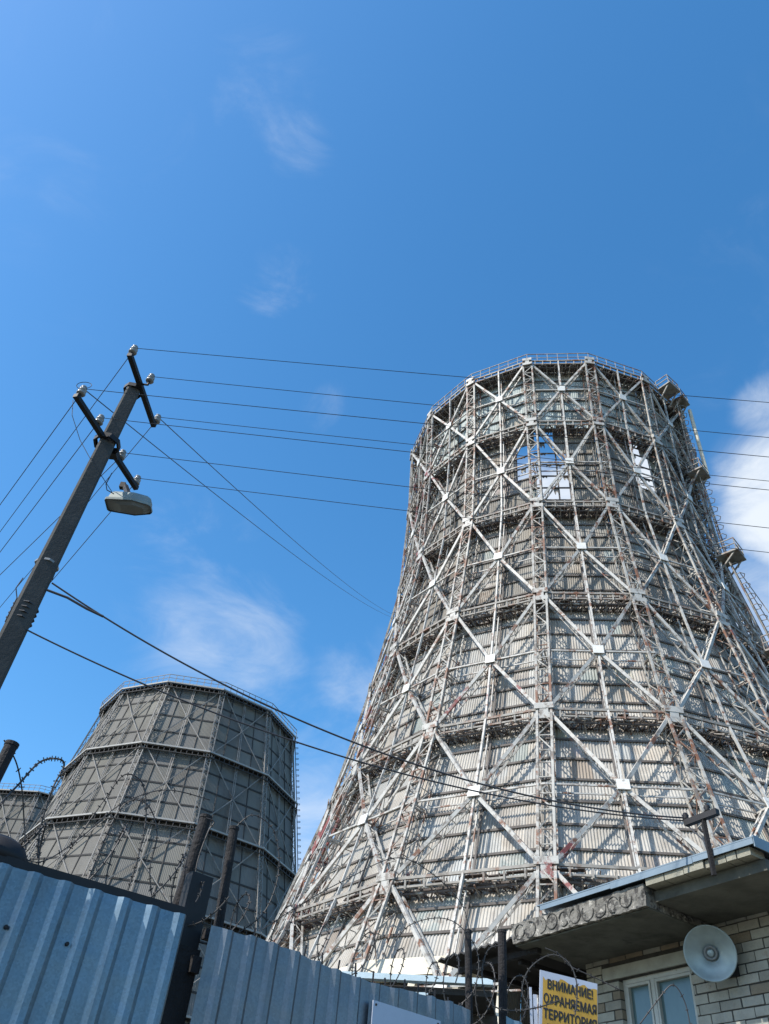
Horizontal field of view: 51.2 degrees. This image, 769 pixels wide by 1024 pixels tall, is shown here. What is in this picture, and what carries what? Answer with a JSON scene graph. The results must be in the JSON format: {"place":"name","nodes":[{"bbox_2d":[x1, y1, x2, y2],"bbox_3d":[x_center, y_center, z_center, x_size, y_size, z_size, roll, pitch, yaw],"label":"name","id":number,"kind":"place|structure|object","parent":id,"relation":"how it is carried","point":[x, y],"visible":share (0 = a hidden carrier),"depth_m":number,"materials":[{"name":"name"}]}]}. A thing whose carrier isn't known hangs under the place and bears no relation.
{"place":"outdoors","nodes":[
{"label":"outdoors","id":0,"kind":"place"},
{"bbox_2d":[0,783,57,842],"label":"cooling tower","id":1,"kind":"structure","parent":0,"point":[11,817],"depth_m":160.12,"materials":[{"name":"grey metal"}]},
{"bbox_2d":[19,674,300,1023],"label":"cooling tower","id":2,"kind":"structure","parent":0,"point":[153,739],"depth_m":115.74,"materials":[{"name":"grey metal"}]},
{"bbox_2d":[0,0,768,1016],"label":"sky","id":3,"kind":"structure","parent":0,"point":[463,188],"materials":[{"name":"blue"}]},
{"bbox_2d":[342,971,497,1023],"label":"shed","id":4,"kind":"structure","parent":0,"point":[456,996],"depth_m":16.62,"materials":[{"name":"white metal"}]},
{"label":"ground","id":5,"kind":"structure","parent":0,"visible":0},
{"bbox_2d":[0,739,18,781],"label":"fence post","id":6,"kind":"object","parent":5,"relation":"on","point":[8,750],"visible":1,"depth_m":3.14,"materials":[{"name":"grey metal"}]},
{"bbox_2d":[3,740,26,849],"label":"barbed wire","id":7,"kind":"object","parent":6,"relation":"hanging from","point":[23,804],"visible":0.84,"depth_m":3.20,"materials":[{"name":"grey metal"}]},
{"bbox_2d":[0,834,27,860],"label":"dark lamp hood","id":8,"kind":"object","parent":5,"relation":"on","point":[11,847],"visible":0.7,"depth_m":3.03,"materials":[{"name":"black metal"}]},
{"bbox_2d":[28,788,209,863],"bbox_3d":[-1.156,1.358,3.476,0.098,0.555,0.817,-28,-54,31],"label":"barbed wire","id":9,"kind":"object","parent":8,"relation":"attached to","point":[84,835],"visible":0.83,"depth_m":3.45,"materials":[{"name":"grey metal"}]},
{"bbox_2d":[59,772,148,889],"bbox_3d":[-1.155,1.324,3.402,0.306,0.475,0.026,18,-45,-12],"label":"barbed wire","id":10,"kind":"object","parent":9,"relation":"attached to","point":[145,821],"visible":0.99,"depth_m":3.42,"materials":[{"name":"grey metal"}]},
{"bbox_2d":[0,345,160,688],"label":"utility pole","id":11,"kind":"object","parent":5,"relation":"on","point":[21,615],"visible":1,"depth_m":8.49,"materials":[{"name":"grey concrete"}]},
{"bbox_2d":[0,401,74,504],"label":"power line","id":12,"kind":"object","parent":11,"relation":"attached to","point":[38,452],"visible":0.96,"depth_m":9.54,"materials":[{"name":"black metal"}]},
{"bbox_2d":[0,429,92,551],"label":"power line","id":13,"kind":"object","parent":11,"relation":"attached to","point":[48,488],"visible":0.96,"depth_m":9.97,"materials":[{"name":"black metal"}]},
{"bbox_2d":[0,462,114,574],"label":"power line","id":14,"kind":"object","parent":11,"relation":"attached to","point":[44,531],"visible":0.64,"depth_m":10.70,"materials":[{"name":"black metal"}]},
{"bbox_2d":[0,358,127,531],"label":"power line","id":15,"kind":"object","parent":11,"relation":"attached to","point":[65,443],"visible":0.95,"depth_m":10.79,"materials":[{"name":"black metal"}]},
{"bbox_2d":[46,589,103,617],"bbox_3d":[-2.983,0.880,7.747,0.586,0.151,0.024,17,-45,-10],"label":"anchor strop","id":16,"kind":"object","parent":11,"relation":"attached to","point":[74,601],"visible":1,"depth_m":7.74,"materials":[{"name":"black metal"}]},
{"bbox_2d":[0,427,150,606],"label":"power line","id":17,"kind":"object","parent":11,"relation":"attached to","point":[89,500],"visible":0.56,"depth_m":11.34,"materials":[{"name":"black metal"}]},
{"bbox_2d":[51,487,131,581],"bbox_3d":[-7.580,3.243,14.060,0.009,0.090,14.377,32,-49,-24],"label":"power line","id":18,"kind":"object","parent":11,"relation":"attached to","point":[82,544],"visible":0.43,"depth_m":10.72,"materials":[{"name":"black metal"}]},
{"bbox_2d":[105,482,152,515],"bbox_3d":[-2.918,-0.206,9.391,0.564,0.617,0.415,7,-44,0],"label":"street lamp","id":19,"kind":"object","parent":11,"relation":"attached to","point":[127,501],"visible":0.99,"depth_m":9.13,"materials":[{"name":"grey metal"}]},
{"bbox_2d":[87,391,387,615],"bbox_3d":[-1.470,2.538,29.099,0.012,22.645,34.537,1,-44,6],"label":"service wire","id":20,"kind":"object","parent":11,"relation":"attached to","point":[204,485],"visible":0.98,"depth_m":12.67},
{"bbox_2d":[161,420,381,608],"bbox_3d":[-1.240,2.522,29.943,0.012,21.884,33.334,2,-44,5],"label":"service wire","id":21,"kind":"object","parent":11,"relation":"attached to","point":[246,498],"visible":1,"depth_m":14.30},
{"bbox_2d":[27,629,682,820],"bbox_3d":[-0.090,2.233,7.822,6.844,0.552,0.015,16,-45,-10],"label":"overhead cable","id":22,"kind":"object","parent":11,"relation":"attached to","point":[341,755],"visible":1,"depth_m":7.59,"materials":[{"name":"black rubber"}]},
{"bbox_2d":[51,582,682,818],"bbox_3d":[-0.055,2.004,8.051,6.824,1.036,0.017,16,-45,-10],"label":"overhead cable","id":23,"kind":"object","parent":11,"relation":"attached to","point":[134,635],"visible":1,"depth_m":7.77,"materials":[{"name":"black rubber"}]},
{"bbox_2d":[87,389,766,456],"bbox_3d":[8.701,-0.227,8.611,24.197,0.188,0.007,5,-44,1],"label":"power line","id":24,"kind":"object","parent":11,"relation":"attached to","point":[431,424],"visible":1,"depth_m":8.77,"materials":[{"name":"black metal"}]},
{"bbox_2d":[105,418,766,489],"bbox_3d":[8.907,0.155,8.982,24.440,0.188,0.007,6,-44,1],"label":"power line","id":25,"kind":"object","parent":11,"relation":"attached to","point":[435,454],"visible":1,"depth_m":9.09,"materials":[{"name":"black metal"}]},
{"bbox_2d":[127,453,766,527],"bbox_3d":[9.155,0.627,9.441,24.695,0.188,0.007,6,-44,1],"label":"power line","id":26,"kind":"object","parent":11,"relation":"attached to","point":[446,491],"visible":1,"depth_m":9.49,"materials":[{"name":"black metal"}]},
{"bbox_2d":[137,348,768,402],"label":"power line","id":27,"kind":"object","parent":11,"relation":"attached to","point":[454,376],"visible":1,"depth_m":9.50,"materials":[{"name":"black metal"}]},
{"bbox_2d":[140,478,768,552],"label":"power line","id":28,"kind":"object","parent":11,"relation":"attached to","point":[455,516],"visible":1,"depth_m":9.78,"materials":[{"name":"black metal"}]},
{"bbox_2d":[157,377,768,437],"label":"power line","id":29,"kind":"object","parent":11,"relation":"attached to","point":[464,408],"visible":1,"depth_m":9.83,"materials":[{"name":"black metal"}]},
{"bbox_2d":[160,417,765,480],"bbox_3d":[9.654,0.013,10.182,25.325,0.188,0.007,6,-44,1],"label":"power line","id":30,"kind":"object","parent":11,"relation":"attached to","point":[462,449],"visible":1,"depth_m":10.32,"materials":[{"name":"black metal"}]},
{"bbox_2d":[0,855,186,1023],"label":"metal fence","id":31,"kind":"object","parent":5,"relation":"on","point":[74,949],"visible":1,"depth_m":2.95,"materials":[{"name":"blue metal"}]},
{"bbox_2d":[22,821,229,927],"bbox_3d":[-1.727,1.121,3.002,2.508,0.366,0.213,28,-48,-21],"label":"razor wire coil","id":32,"kind":"object","parent":31,"relation":"on","point":[117,841],"visible":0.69,"depth_m":3.32,"materials":[{"name":"grey metal"}]},
{"bbox_2d":[0,756,65,857],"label":"barbed wire","id":33,"kind":"object","parent":32,"relation":"attached to","point":[50,792],"visible":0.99,"depth_m":3.22,"materials":[{"name":"grey metal"}]},
{"bbox_2d":[88,798,158,897],"bbox_3d":[-1.072,1.422,3.426,0.287,0.396,0.025,17,-45,-10],"label":"barbed wire","id":34,"kind":"object","parent":32,"relation":"attached to","point":[154,847],"visible":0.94,"depth_m":3.44,"materials":[{"name":"grey metal"}]},
{"bbox_2d":[161,871,213,1023],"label":"gate post","id":35,"kind":"object","parent":5,"relation":"on","point":[188,961],"visible":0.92,"depth_m":3.23,"materials":[{"name":"black metal"}]},
{"bbox_2d":[172,813,212,904],"bbox_3d":[-1.077,2.529,2.697,0.280,3.128,0.062,14,-44,-7],"label":"fence post","id":36,"kind":"object","parent":5,"relation":"on","point":[202,827],"visible":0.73,"depth_m":3.65,"materials":[{"name":"grey metal"}]},
{"bbox_2d":[194,817,214,871],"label":"barbed wire","id":37,"kind":"object","parent":36,"relation":"attached to","point":[196,869],"visible":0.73,"depth_m":3.66,"materials":[{"name":"grey metal"}]},
{"bbox_2d":[213,825,238,927],"bbox_3d":[-0.777,2.666,2.811,0.217,3.138,0.050,12,-44,-6],"label":"fence post","id":38,"kind":"object","parent":5,"relation":"on","point":[219,918],"visible":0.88,"depth_m":3.72,"materials":[{"name":"black metal"}]},
{"bbox_2d":[236,813,280,932],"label":"barbed wire","id":39,"kind":"object","parent":38,"relation":"attached to","point":[277,876],"visible":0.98,"depth_m":3.80,"materials":[{"name":"grey metal"}]},
{"bbox_2d":[190,924,470,1023],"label":"metal fence","id":40,"kind":"object","parent":5,"relation":"on","point":[249,979],"visible":0.99,"depth_m":3.36,"materials":[{"name":"blue metal"}]},
{"bbox_2d":[195,881,462,1006],"bbox_3d":[-0.238,2.053,3.719,1.574,0.316,0.166,33,-50,-25],"label":"razor wire coil","id":41,"kind":"object","parent":40,"relation":"on","point":[290,922],"visible":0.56,"depth_m":3.74,"materials":[{"name":"grey metal"}]},
{"bbox_2d":[392,916,480,1004],"bbox_3d":[0.265,2.313,4.153,0.464,0.427,0.027,2,-44,5],"label":"barbed wire","id":42,"kind":"object","parent":41,"relation":"hanging from","point":[478,961],"visible":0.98,"depth_m":4.22,"materials":[{"name":"grey metal"}]},
{"bbox_2d":[370,1000,440,1023],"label":"notice board","id":43,"kind":"object","parent":40,"relation":"attached to","point":[382,1013],"visible":1,"depth_m":3.61,"materials":[{"name":"white metal"}]},
{"bbox_2d":[464,929,472,1023],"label":"fence post","id":44,"kind":"object","parent":5,"relation":"on","point":[468,971],"visible":0.83,"depth_m":4.22,"materials":[{"name":"black metal"}]},
{"bbox_2d":[262,857,469,932],"bbox_3d":[-0.037,2.018,4.146,1.234,0.550,0.075,28,-48,-21],"label":"barbed wire","id":45,"kind":"object","parent":44,"relation":"attached to","point":[390,858],"visible":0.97,"depth_m":4.23,"materials":[{"name":"grey metal"}]},
{"bbox_2d":[497,929,507,1023],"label":"fence post","id":46,"kind":"object","parent":5,"relation":"on","point":[502,976],"visible":0.97,"depth_m":4.33,"materials":[{"name":"black metal"}]},
{"bbox_2d":[442,952,538,1023],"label":"razor wire coil","id":47,"kind":"object","parent":46,"relation":"attached to","point":[494,979],"visible":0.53,"depth_m":4.19,"materials":[{"name":"grey metal"}]},
{"bbox_2d":[480,944,559,1011],"bbox_3d":[0.711,2.461,4.239,0.412,0.324,0.025,-1,-44,8],"label":"barbed wire","id":48,"kind":"object","parent":47,"relation":"attached to","point":[516,1010],"visible":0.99,"depth_m":4.16,"materials":[{"name":"grey metal"}]},
{"bbox_2d":[640,983,691,1023],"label":"barbed wire","id":49,"kind":"object","parent":47,"relation":"attached to","point":[673,985],"visible":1,"depth_m":4.12,"materials":[{"name":"grey metal"}]},
{"bbox_2d":[438,932,586,995],"bbox_3d":[2.887,7.420,8.481,3.340,4.770,3.535,29,-48,-22],"label":"sheet awning","id":50,"kind":"object","parent":5,"relation":"on","point":[519,960],"visible":0.26,"depth_m":10.28,"materials":[{"name":"brown metal"}]},
{"bbox_2d":[506,1016,521,1023],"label":"metal fence","id":51,"kind":"object","parent":5,"relation":"on","point":[509,1020],"visible":1,"depth_m":3.82,"materials":[{"name":"blue metal"}]},
{"bbox_2d":[265,353,768,1023],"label":"cooling tower","id":52,"kind":"structure","parent":5,"relation":"on","point":[609,669],"depth_m":48.31,"materials":[{"name":"grey metal"}]},
{"bbox_2d":[529,970,597,1023],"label":"warning sign","id":53,"kind":"object","parent":5,"relation":"on","point":[553,987],"visible":0.97,"depth_m":4.26,"materials":[{"name":"yellow metal"}]},
{"bbox_2d":[520,953,578,1014],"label":"barbed wire","id":54,"kind":"object","parent":53,"relation":"attached to","point":[576,985],"visible":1,"depth_m":4.18,"materials":[{"name":"grey metal"}]},
{"bbox_2d":[545,948,619,989],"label":"barbed wire","id":55,"kind":"object","parent":53,"relation":"attached to","point":[556,952],"visible":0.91,"depth_m":4.21,"materials":[{"name":"grey metal"}]},
{"bbox_2d":[511,835,768,1023],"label":"guard building","id":56,"kind":"structure","parent":5,"relation":"on","point":[626,935],"depth_m":8.68,"materials":[{"name":"brick"}]},
{"bbox_2d":[623,966,698,1023],"bbox_3d":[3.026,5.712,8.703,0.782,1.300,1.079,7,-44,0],"label":"window","id":57,"kind":"structure","parent":56,"relation":"in","point":[641,993],"depth_m":9.00,"materials":[{"name":"white paint"}]},
{"bbox_2d":[682,804,719,875],"bbox_3d":[3.225,3.309,8.085,0.070,0.690,0.420,29,-48,-22],"label":"cable bracket","id":58,"kind":"object","parent":56,"relation":"attached to","point":[708,813],"visible":1,"depth_m":8.15,"materials":[{"name":"black metal"}]},
{"bbox_2d":[683,924,739,981],"bbox_3d":[3.538,4.657,8.373,0.727,0.567,0.381,15,-44,-8],"label":"horn loudspeaker","id":59,"kind":"object","parent":56,"relation":"attached to","point":[710,953],"visible":1,"depth_m":8.39,"materials":[{"name":"metal"}]}
]}

